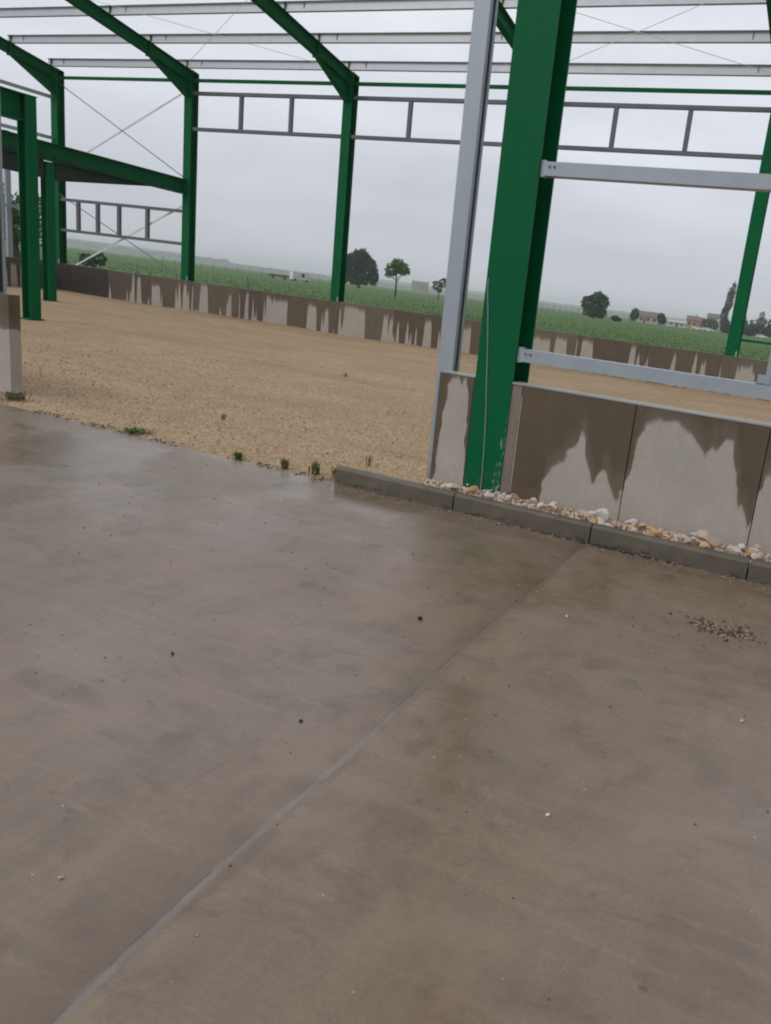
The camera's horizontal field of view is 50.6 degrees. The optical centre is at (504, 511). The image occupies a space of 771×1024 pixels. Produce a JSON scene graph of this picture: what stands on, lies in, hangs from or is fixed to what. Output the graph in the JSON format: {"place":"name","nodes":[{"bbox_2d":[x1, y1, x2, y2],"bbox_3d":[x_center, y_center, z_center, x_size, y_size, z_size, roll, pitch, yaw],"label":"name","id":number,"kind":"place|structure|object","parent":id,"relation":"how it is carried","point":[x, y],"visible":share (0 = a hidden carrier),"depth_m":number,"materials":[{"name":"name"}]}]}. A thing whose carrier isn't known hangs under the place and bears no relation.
{"place":"outdoors","nodes":[
{"label":"outdoors","id":0,"kind":"place"},
{"bbox_2d":[0,321,433,482],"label":"loose gravel","id":1,"kind":"structure","parent":0,"point":[257,448],"depth_m":8.32,"materials":[{"name":"gravel"}]},
{"bbox_2d":[0,404,770,1023],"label":"concrete slab","id":2,"kind":"structure","parent":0,"point":[164,786],"depth_m":2.53,"materials":[{"name":"concrete"}]},
{"bbox_2d":[4,440,770,1009],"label":"loose grit","id":3,"kind":"object","parent":2,"relation":"on","point":[516,600],"visible":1,"depth_m":4.53,"materials":[{"name":"gravel"}]},
{"bbox_2d":[335,466,457,510],"bbox_3d":[-0.796,-0.111,5.766,0.975,0.260,0.085,13,16,21],"label":"kerb stone","id":4,"kind":"object","parent":2,"relation":"on","point":[400,488],"visible":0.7,"depth_m":5.71,"materials":[{"name":"concrete"}]},
{"bbox_2d":[453,492,593,542],"bbox_3d":[0.106,0.098,5.408,0.990,0.260,0.085,13,16,21],"label":"kerb stone","id":5,"kind":"object","parent":2,"relation":"on","point":[532,519],"visible":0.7,"depth_m":5.35,"materials":[{"name":"concrete"}]},
{"bbox_2d":[505,524,684,566],"bbox_3d":[0.561,0.208,5.154,1.213,0.016,0.074,13,16,21],"label":"dirt crust","id":6,"kind":"object","parent":2,"relation":"on","point":[609,548],"visible":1,"depth_m":5.11,"materials":[{"name":"soil"}]},
{"bbox_2d":[590,523,749,579],"bbox_3d":[1.016,0.307,5.050,0.990,0.260,0.085,13,16,21],"label":"kerb stone","id":7,"kind":"object","parent":2,"relation":"on","point":[705,559],"visible":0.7,"depth_m":4.99,"materials":[{"name":"concrete"}]},
{"bbox_2d":[669,611,766,642],"bbox_3d":[1.054,0.578,3.986,0.476,0.014,0.298,10,15,10],"label":"crumb heap","id":8,"kind":"object","parent":2,"relation":"on","point":[713,626],"visible":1,"depth_m":3.98,"materials":[{"name":"gravel"}]},
{"bbox_2d":[747,559,770,585],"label":"kerb stone","id":9,"kind":"object","parent":2,"relation":"on","point":[759,571],"visible":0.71,"depth_m":4.79,"materials":[{"name":"concrete"}]},
{"bbox_2d":[0,286,770,579],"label":"gravel floor","id":10,"kind":"structure","parent":0,"point":[415,366],"depth_m":11.26,"materials":[{"name":"gravel"}]},
{"bbox_2d":[0,107,6,292],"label":"gate post","id":11,"kind":"object","parent":10,"relation":"on","point":[3,286],"depth_m":7.79,"materials":[{"name":"metal"}]},
{"bbox_2d":[0,292,22,393],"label":"concrete wall","id":12,"kind":"structure","parent":10,"relation":"on","point":[10,355],"depth_m":7.75,"materials":[{"name":"concrete"}]},
{"bbox_2d":[0,389,31,401],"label":"weed","id":13,"kind":"object","parent":10,"relation":"on","point":[11,395],"visible":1,"depth_m":7.54,"materials":[{"name":"green plant"}]},
{"bbox_2d":[17,93,44,320],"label":"column","id":14,"kind":"structure","parent":10,"relation":"on","point":[29,209],"depth_m":14.98,"materials":[{"name":"metal"}]},
{"bbox_2d":[0,86,25,120],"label":"cross beam","id":15,"kind":"structure","parent":14,"relation":"attached to","point":[10,102],"depth_m":14.29,"materials":[{"name":"metal"}]},
{"bbox_2d":[0,35,66,263],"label":"portal frame","id":16,"kind":"object","parent":10,"relation":"on","point":[44,74],"visible":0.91,"depth_m":25.53,"materials":[{"name":"green paint"}]},
{"bbox_2d":[4,203,40,211],"bbox_3d":[-16.885,-8.844,21.561,0.060,0.100,10.547,13,16,21],"label":"gable girt","id":17,"kind":"object","parent":16,"relation":"attached to","point":[11,205],"visible":0.4,"depth_m":24.95,"materials":[{"name":"metal"}]},
{"bbox_2d":[0,79,52,98],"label":"gable girt","id":18,"kind":"object","parent":16,"relation":"attached to","point":[25,88],"visible":1,"depth_m":24.59,"materials":[{"name":"metal"}]},
{"bbox_2d":[1,123,53,139],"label":"gable girt","id":19,"kind":"object","parent":16,"relation":"attached to","point":[38,134],"visible":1,"depth_m":25.20,"materials":[{"name":"metal"}]},
{"bbox_2d":[59,194,180,276],"bbox_3d":[-12.257,-8.810,25.411,5.285,2.123,0.028,13,16,21],"label":"bracing rod","id":20,"kind":"object","parent":16,"relation":"attached to","point":[120,235],"visible":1,"depth_m":25.37,"materials":[{"name":"metal"}]},
{"bbox_2d":[60,198,181,244],"bbox_3d":[-12.174,-9.228,25.377,5.272,1.040,0.100,13,16,21],"label":"girt frame","id":21,"kind":"object","parent":16,"relation":"attached to","point":[119,217],"visible":1,"depth_m":25.38,"materials":[{"name":"metal"}]},
{"bbox_2d":[75,206,181,264],"bbox_3d":[-12.213,-8.713,25.578,5.300,2.551,0.008,13,16,21],"label":"bracing strap","id":22,"kind":"object","parent":21,"relation":"attached to","point":[136,231],"visible":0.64,"depth_m":25.57,"materials":[{"name":"metal"}]},
{"bbox_2d":[60,84,182,176],"bbox_3d":[-11.832,-11.793,24.739,5.287,2.552,0.028,13,16,21],"label":"bracing rod","id":23,"kind":"object","parent":16,"relation":"attached to","point":[121,130],"visible":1,"depth_m":24.74,"materials":[{"name":"metal"}]},
{"bbox_2d":[87,93,181,152],"bbox_3d":[-11.820,-11.799,24.767,5.299,2.481,0.008,13,16,21],"label":"bracing strap","id":24,"kind":"object","parent":16,"relation":"attached to","point":[137,121],"visible":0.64,"depth_m":24.50,"materials":[{"name":"metal"}]},
{"bbox_2d":[0,0,765,17],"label":"roof purlin","id":25,"kind":"object","parent":16,"relation":"attached to","point":[306,6],"visible":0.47,"depth_m":18.25,"materials":[{"name":"metal"}]},
{"bbox_2d":[7,30,770,43],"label":"roof purlin","id":26,"kind":"object","parent":16,"relation":"attached to","point":[701,37],"visible":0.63,"depth_m":19.00,"materials":[{"name":"metal"}]},
{"bbox_2d":[47,58,770,76],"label":"roof purlin","id":27,"kind":"object","parent":16,"relation":"attached to","point":[630,69],"visible":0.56,"depth_m":20.26,"materials":[{"name":"metal"}]},
{"bbox_2d":[40,161,58,301],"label":"column","id":28,"kind":"structure","parent":10,"relation":"on","point":[47,185],"depth_m":20.50,"materials":[{"name":"metal"}]},
{"bbox_2d":[65,0,198,280],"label":"portal frame","id":29,"kind":"object","parent":10,"relation":"on","point":[178,74],"visible":0.94,"depth_m":23.46,"materials":[{"name":"green paint"}]},
{"bbox_2d":[1,129,186,193],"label":"cross beam","id":30,"kind":"structure","parent":29,"relation":"attached to","point":[72,165],"depth_m":20.97,"materials":[{"name":"metal"}]},
{"bbox_2d":[119,424,156,434],"bbox_3d":[-3.108,-0.696,6.775,0.311,0.068,0.380,13,16,21],"label":"weed","id":31,"kind":"object","parent":10,"relation":"on","point":[131,430],"visible":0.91,"depth_m":6.76,"materials":[{"name":"green plant"}]},
{"bbox_2d":[0,400,334,480],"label":"soil crumbs","id":32,"kind":"object","parent":10,"relation":"on","point":[257,463],"visible":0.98,"depth_m":6.56,"materials":[{"name":"soil"}]},
{"bbox_2d":[231,451,246,459],"bbox_3d":[-2.089,-0.445,6.299,0.152,0.075,0.163,13,16,21],"label":"weed","id":33,"kind":"object","parent":10,"relation":"on","point":[238,455],"visible":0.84,"depth_m":6.30,"materials":[{"name":"green plant"}]},
{"bbox_2d":[280,457,289,469],"bbox_3d":[-1.701,-0.382,6.195,0.107,0.102,0.095,13,16,21],"label":"weed","id":34,"kind":"object","parent":10,"relation":"on","point":[284,463],"visible":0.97,"depth_m":6.19,"materials":[{"name":"green plant"}]},
{"bbox_2d":[251,0,359,301],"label":"portal frame","id":35,"kind":"object","parent":10,"relation":"on","point":[341,76],"visible":0.94,"depth_m":21.53,"materials":[{"name":"green paint"}]},
{"bbox_2d":[93,0,316,62],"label":"roof rod","id":36,"kind":"object","parent":35,"relation":"attached to","point":[204,31],"visible":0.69,"depth_m":20.30,"materials":[{"name":"metal"}]},
{"bbox_2d":[184,0,246,66],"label":"roof rod","id":37,"kind":"object","parent":35,"relation":"attached to","point":[217,31],"visible":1,"depth_m":20.16,"materials":[{"name":"metal"}]},
{"bbox_2d":[192,91,341,138],"bbox_3d":[-6.724,-11.205,22.549,5.272,1.055,0.100,13,16,21],"label":"girt frame","id":38,"kind":"object","parent":35,"relation":"attached to","point":[290,132],"visible":0.93,"depth_m":22.46,"materials":[{"name":"metal"}]},
{"bbox_2d":[59,76,770,94],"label":"eave tie","id":39,"kind":"object","parent":35,"relation":"attached to","point":[646,90],"visible":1,"depth_m":20.53,"materials":[{"name":"green paint"}]},
{"bbox_2d":[309,460,320,474],"bbox_3d":[-1.438,-0.349,6.124,0.137,0.139,0.108,13,16,21],"label":"weed","id":40,"kind":"object","parent":10,"relation":"on","point":[315,468],"visible":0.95,"depth_m":6.13,"materials":[{"name":"green plant"}]},
{"bbox_2d":[366,455,372,465],"bbox_3d":[-1.110,-0.431,6.642,0.075,0.114,0.054,13,16,21],"label":"weed","id":41,"kind":"object","parent":10,"relation":"on","point":[369,459],"visible":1,"depth_m":6.64,"materials":[{"name":"green plant"}]},
{"bbox_2d":[56,262,770,400],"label":"concrete wall","id":42,"kind":"structure","parent":10,"relation":"on","point":[374,323],"depth_m":22.39,"materials":[{"name":"concrete"}]},
{"bbox_2d":[430,370,475,485],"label":"concrete wall","id":43,"kind":"structure","parent":10,"relation":"on","point":[452,422],"depth_m":5.96,"materials":[{"name":"concrete"}]},
{"bbox_2d":[426,0,498,479],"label":"gate post","id":44,"kind":"object","parent":10,"relation":"on","point":[483,31],"visible":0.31,"depth_m":5.73,"materials":[{"name":"metal"}]},
{"bbox_2d":[496,0,514,47],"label":"portal frame","id":45,"kind":"object","parent":10,"relation":"on","point":[505,24],"visible":0.07,"depth_m":16.91,"materials":[{"name":"green paint"}]},
{"bbox_2d":[351,96,506,146],"bbox_3d":[-1.674,-10.037,20.548,5.272,1.055,0.100,13,16,21],"label":"girt frame","id":46,"kind":"object","parent":45,"relation":"attached to","point":[411,101],"visible":0.57,"depth_m":20.79,"materials":[{"name":"metal"}]},
{"bbox_2d":[558,102,770,159],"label":"girt frame","id":47,"kind":"object","parent":45,"relation":"attached to","point":[691,109],"visible":0.81,"depth_m":18.37,"materials":[{"name":"metal"}]},
{"bbox_2d":[463,0,577,492],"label":"steel column","id":48,"kind":"structure","parent":10,"relation":"on","point":[541,51],"depth_m":5.53,"materials":[{"name":"metal"}]},
{"bbox_2d":[480,278,488,489],"bbox_3d":[-0.147,-0.897,5.798,0.141,1.530,0.010,13,16,21],"label":"cable","id":49,"kind":"object","parent":48,"relation":"attached to","point":[486,379],"visible":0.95,"depth_m":5.77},
{"bbox_2d":[520,349,770,399],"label":"wall girt","id":50,"kind":"structure","parent":48,"relation":"attached to","point":[700,382],"depth_m":5.32,"materials":[{"name":"metal"}]},
{"bbox_2d":[755,352,770,384],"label":"metal bracket","id":51,"kind":"object","parent":50,"relation":"on","point":[764,379],"depth_m":5.04,"materials":[{"name":"metal"}]},
{"bbox_2d":[544,161,770,191],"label":"wall girt","id":52,"kind":"structure","parent":48,"relation":"attached to","point":[743,181],"depth_m":5.07,"materials":[{"name":"metal"}]},
{"bbox_2d":[390,476,770,567],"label":"rubble","id":53,"kind":"object","parent":10,"relation":"on","point":[680,536],"visible":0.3,"depth_m":5.58,"materials":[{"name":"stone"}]},
{"bbox_2d":[446,483,457,488],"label":"broken stone","id":54,"kind":"object","parent":53,"relation":"on","point":[452,485],"visible":1,"depth_m":5.78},
{"bbox_2d":[465,486,477,492],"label":"broken stone","id":55,"kind":"object","parent":53,"relation":"on","point":[472,489],"visible":1,"depth_m":5.75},
{"bbox_2d":[484,490,494,498],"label":"broken stone","id":56,"kind":"object","parent":53,"relation":"on","point":[488,494],"visible":0.99,"depth_m":5.68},
{"bbox_2d":[510,493,518,499],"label":"broken stone","id":57,"kind":"object","parent":53,"relation":"on","point":[515,496],"visible":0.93,"depth_m":5.75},
{"bbox_2d":[536,502,545,508],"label":"broken stone","id":58,"kind":"object","parent":53,"relation":"on","point":[540,505],"visible":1,"depth_m":5.47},
{"bbox_2d":[578,509,590,517],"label":"broken stone","id":59,"kind":"object","parent":53,"relation":"on","point":[585,513],"visible":0.97,"depth_m":5.45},
{"bbox_2d":[586,511,595,518],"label":"broken stone","id":60,"kind":"object","parent":53,"relation":"on","point":[592,513],"visible":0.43,"depth_m":5.44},
{"bbox_2d":[594,508,609,521],"bbox_3d":[0.659,0.007,5.389,0.112,0.086,0.146,28,7,-2],"label":"broken stone","id":61,"kind":"object","parent":53,"relation":"on","point":[604,513],"visible":0.92,"depth_m":5.34,"materials":[{"name":"stone"}]},
{"bbox_2d":[610,519,616,526],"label":"broken stone","id":62,"kind":"object","parent":53,"relation":"on","point":[613,523],"visible":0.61,"depth_m":5.34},
{"bbox_2d":[624,519,638,524],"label":"broken stone","id":63,"kind":"object","parent":53,"relation":"on","point":[630,521],"visible":0.89,"depth_m":5.44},
{"bbox_2d":[628,523,638,529],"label":"broken stone","id":64,"kind":"object","parent":53,"relation":"on","point":[635,525],"visible":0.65,"depth_m":5.33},
{"bbox_2d":[639,522,646,528],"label":"broken stone","id":65,"kind":"object","parent":53,"relation":"on","point":[642,525],"visible":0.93,"depth_m":5.40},
{"bbox_2d":[648,527,662,536],"bbox_3d":[0.988,0.133,5.247,0.080,0.066,0.085,4,15,-11],"label":"broken stone","id":66,"kind":"object","parent":53,"relation":"on","point":[653,531],"visible":0.87,"depth_m":5.21,"materials":[{"name":"stone"}]},
{"bbox_2d":[685,538,696,544],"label":"broken stone","id":67,"kind":"object","parent":53,"relation":"on","point":[691,541],"visible":0.87,"depth_m":5.05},
{"bbox_2d":[699,541,710,548],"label":"broken stone","id":68,"kind":"object","parent":53,"relation":"on","point":[704,544],"visible":0.78,"depth_m":4.98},
{"bbox_2d":[695,530,719,545],"bbox_3d":[1.309,0.170,5.152,0.165,0.083,0.109,31,26,18],"label":"broken stone","id":69,"kind":"object","parent":53,"relation":"on","point":[710,538],"visible":0.91,"depth_m":5.13,"materials":[{"name":"stone"}]},
{"bbox_2d":[726,546,740,554],"bbox_3d":[1.444,0.252,5.042,0.094,0.074,0.092,-5,1,-7],"label":"broken stone","id":70,"kind":"object","parent":53,"relation":"on","point":[735,550],"visible":0.82,"depth_m":5.02,"materials":[{"name":"stone"}]},
{"bbox_2d":[746,549,758,558],"bbox_3d":[1.562,0.271,5.013,0.088,0.066,0.100,2,16,-20],"label":"broken stone","id":71,"kind":"object","parent":53,"relation":"on","point":[749,552],"visible":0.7,"depth_m":5.00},
{"bbox_2d":[751,553,760,558],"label":"broken stone","id":72,"kind":"object","parent":53,"relation":"on","point":[755,556],"visible":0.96,"depth_m":4.92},
{"bbox_2d":[757,551,765,558],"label":"broken stone","id":73,"kind":"object","parent":53,"relation":"on","point":[762,554],"visible":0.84,"depth_m":4.95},
{"bbox_2d":[500,381,770,553],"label":"concrete wall","id":74,"kind":"structure","parent":10,"relation":"on","point":[676,469],"depth_m":5.44,"materials":[{"name":"concrete"}]},
{"bbox_2d":[725,0,770,356],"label":"portal frame","id":75,"kind":"object","parent":10,"relation":"on","point":[751,251],"visible":0.76,"depth_m":18.12,"materials":[{"name":"green paint"}]},
{"bbox_2d":[570,0,711,60],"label":"roof rod","id":76,"kind":"object","parent":75,"relation":"attached to","point":[643,29],"visible":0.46,"depth_m":16.22,"materials":[{"name":"metal"}]},
{"bbox_2d":[576,12,769,72],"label":"roof rod","id":77,"kind":"object","parent":75,"relation":"attached to","point":[672,42],"visible":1,"depth_m":16.50,"materials":[{"name":"metal"}]},
{"bbox_2d":[740,339,770,344],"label":"side rail","id":78,"kind":"object","parent":75,"relation":"attached to","point":[755,341],"visible":1,"depth_m":18.45,"materials":[{"name":"metal"}]},
{"bbox_2d":[0,0,770,327],"label":"sky","id":79,"kind":"structure","parent":0,"point":[268,201],"materials":[{"name":"grey"}]},
{"bbox_2d":[5,241,770,360],"bbox_3d":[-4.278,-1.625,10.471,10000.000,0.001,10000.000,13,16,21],"label":"field ground","id":80,"kind":"structure","parent":0,"point":[381,292],"depth_m":127.84,"materials":[{"name":"plant"}]},
{"bbox_2d":[3,183,41,257],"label":"broadleaf tree","id":81,"kind":"object","parent":80,"relation":"on","point":[16,227],"visible":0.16,"depth_m":47.11,"materials":[{"name":"green plant"}]},
{"bbox_2d":[6,257,42,287],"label":"concrete wall","id":82,"kind":"structure","parent":80,"relation":"on","point":[13,272],"depth_m":25.59,"materials":[{"name":"concrete"}]},
{"bbox_2d":[3,130,12,256],"bbox_3d":[-15.473,-9.883,24.936,0.100,3.726,0.160,13,16,21],"label":"gable post","id":83,"kind":"object","parent":82,"relation":"on","point":[8,214],"visible":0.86,"depth_m":25.05,"materials":[{"name":"metal"}]},
{"bbox_2d":[78,253,107,267],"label":"bush","id":84,"kind":"object","parent":80,"relation":"on","point":[97,260],"visible":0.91,"depth_m":64.15,"materials":[{"name":"green plant"}]},
{"bbox_2d":[269,273,288,279],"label":"field trailer","id":85,"kind":"object","parent":80,"relation":"on","point":[278,275],"visible":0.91,"depth_m":213.90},
{"bbox_2d":[289,272,309,282],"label":"parked van","id":86,"kind":"object","parent":80,"relation":"on","point":[294,276],"visible":0.94,"depth_m":213.28,"materials":[{"name":"white paint"}]},
{"bbox_2d":[345,248,378,287],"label":"broadleaf tree","id":87,"kind":"object","parent":80,"relation":"on","point":[361,263],"visible":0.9,"depth_m":243.50,"materials":[{"name":"green plant"}]},
{"bbox_2d":[5,235,760,332],"bbox_3d":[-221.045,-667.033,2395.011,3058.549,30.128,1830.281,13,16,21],"label":"wood","id":88,"kind":"object","parent":80,"relation":"on","point":[113,248],"visible":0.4,"depth_m":2521.47,"materials":[{"name":"plant"}]},
{"bbox_2d":[384,258,410,296],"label":"broadleaf tree","id":89,"kind":"object","parent":80,"relation":"on","point":[396,266],"visible":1,"depth_m":141.99,"materials":[{"name":"green plant"}]},
{"bbox_2d":[410,279,428,301],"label":"billboard","id":90,"kind":"object","parent":80,"relation":"on","point":[419,287],"visible":1,"depth_m":129.27,"materials":[{"name":"metal"}]},
{"bbox_2d":[432,278,445,299],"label":"broadleaf tree","id":91,"kind":"object","parent":80,"relation":"on","point":[442,285],"visible":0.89,"depth_m":201.25,"materials":[{"name":"green plant"}]},
{"bbox_2d":[581,291,610,318],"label":"broadleaf tree","id":92,"kind":"object","parent":80,"relation":"on","point":[596,305],"visible":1,"depth_m":220.37,"materials":[{"name":"green plant"}]},
{"bbox_2d":[610,315,621,321],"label":"bush","id":93,"kind":"object","parent":80,"relation":"on","point":[615,318],"visible":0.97,"depth_m":225.90,"materials":[{"name":"green plant"}]},
{"bbox_2d":[628,307,639,321],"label":"broadleaf tree","id":94,"kind":"object","parent":80,"relation":"on","point":[634,313],"visible":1,"depth_m":315.81,"materials":[{"name":"green plant"}]},
{"bbox_2d":[657,313,666,325],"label":"broadleaf tree","id":95,"kind":"object","parent":80,"relation":"on","point":[661,318],"visible":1,"depth_m":314.51,"materials":[{"name":"green plant"}]},
{"bbox_2d":[700,318,719,331],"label":"broadleaf tree","id":96,"kind":"object","parent":80,"relation":"on","point":[711,324],"visible":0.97,"depth_m":310.85,"materials":[{"name":"green plant"}]},
{"bbox_2d":[719,319,730,333],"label":"broadleaf tree","id":97,"kind":"object","parent":80,"relation":"on","point":[725,327],"visible":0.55,"depth_m":328.39,"materials":[{"name":"green plant"}]},
{"bbox_2d":[719,281,736,332],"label":"poplar tree","id":98,"kind":"object","parent":80,"relation":"on","point":[726,308],"visible":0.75,"depth_m":354.59,"materials":[{"name":"green plant"}]},
{"bbox_2d":[743,317,748,334],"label":"conifer tree","id":99,"kind":"object","parent":80,"relation":"on","point":[745,329],"visible":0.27,"depth_m":317.25,"materials":[{"name":"green plant"}]},
{"bbox_2d":[744,320,756,336],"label":"conifer tree","id":100,"kind":"object","parent":80,"relation":"on","point":[751,328],"visible":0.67,"depth_m":323.13,"materials":[{"name":"green plant"}]},
{"bbox_2d":[753,311,767,335],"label":"conifer tree","id":101,"kind":"object","parent":80,"relation":"on","point":[762,323],"visible":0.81,"depth_m":328.25,"materials":[{"name":"green plant"}]},
{"bbox_2d":[756,334,767,338],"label":"parked car","id":102,"kind":"object","parent":80,"relation":"on","point":[760,336],"visible":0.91,"depth_m":297.46,"materials":[{"name":"white paint"}]},
{"bbox_2d":[764,319,770,338],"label":"conifer tree","id":103,"kind":"object","parent":80,"relation":"on","point":[768,332],"visible":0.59,"depth_m":334.12,"materials":[{"name":"green plant"}]},
{"bbox_2d":[67,238,759,329],"bbox_3d":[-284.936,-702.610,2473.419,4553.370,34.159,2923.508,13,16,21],"label":"hills","id":104,"kind":"structure","parent":0,"point":[428,287],"depth_m":3119.37,"materials":[{"name":"plant"}]},
{"bbox_2d":[636,311,658,324],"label":"house","id":105,"kind":"structure","parent":0,"point":[647,317],"depth_m":354.61,"materials":[{"name":"brown tile"}]},
{"bbox_2d":[666,319,686,327],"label":"shed","id":106,"kind":"structure","parent":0,"point":[676,323],"depth_m":362.33,"materials":[{"name":"white"}]},
{"bbox_2d":[685,315,699,329],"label":"house","id":107,"kind":"structure","parent":0,"point":[692,321],"depth_m":332.37,"materials":[{"name":"brown tile"}]},
{"bbox_2d":[697,317,704,329],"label":"house","id":108,"kind":"structure","parent":0,"point":[699,322],"depth_m":342.96,"materials":[{"name":"grey tile"}]},
{"bbox_2d":[705,313,719,331],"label":"house","id":109,"kind":"structure","parent":0,"point":[713,316],"depth_m":377.79,"materials":[{"name":"grey tile"}]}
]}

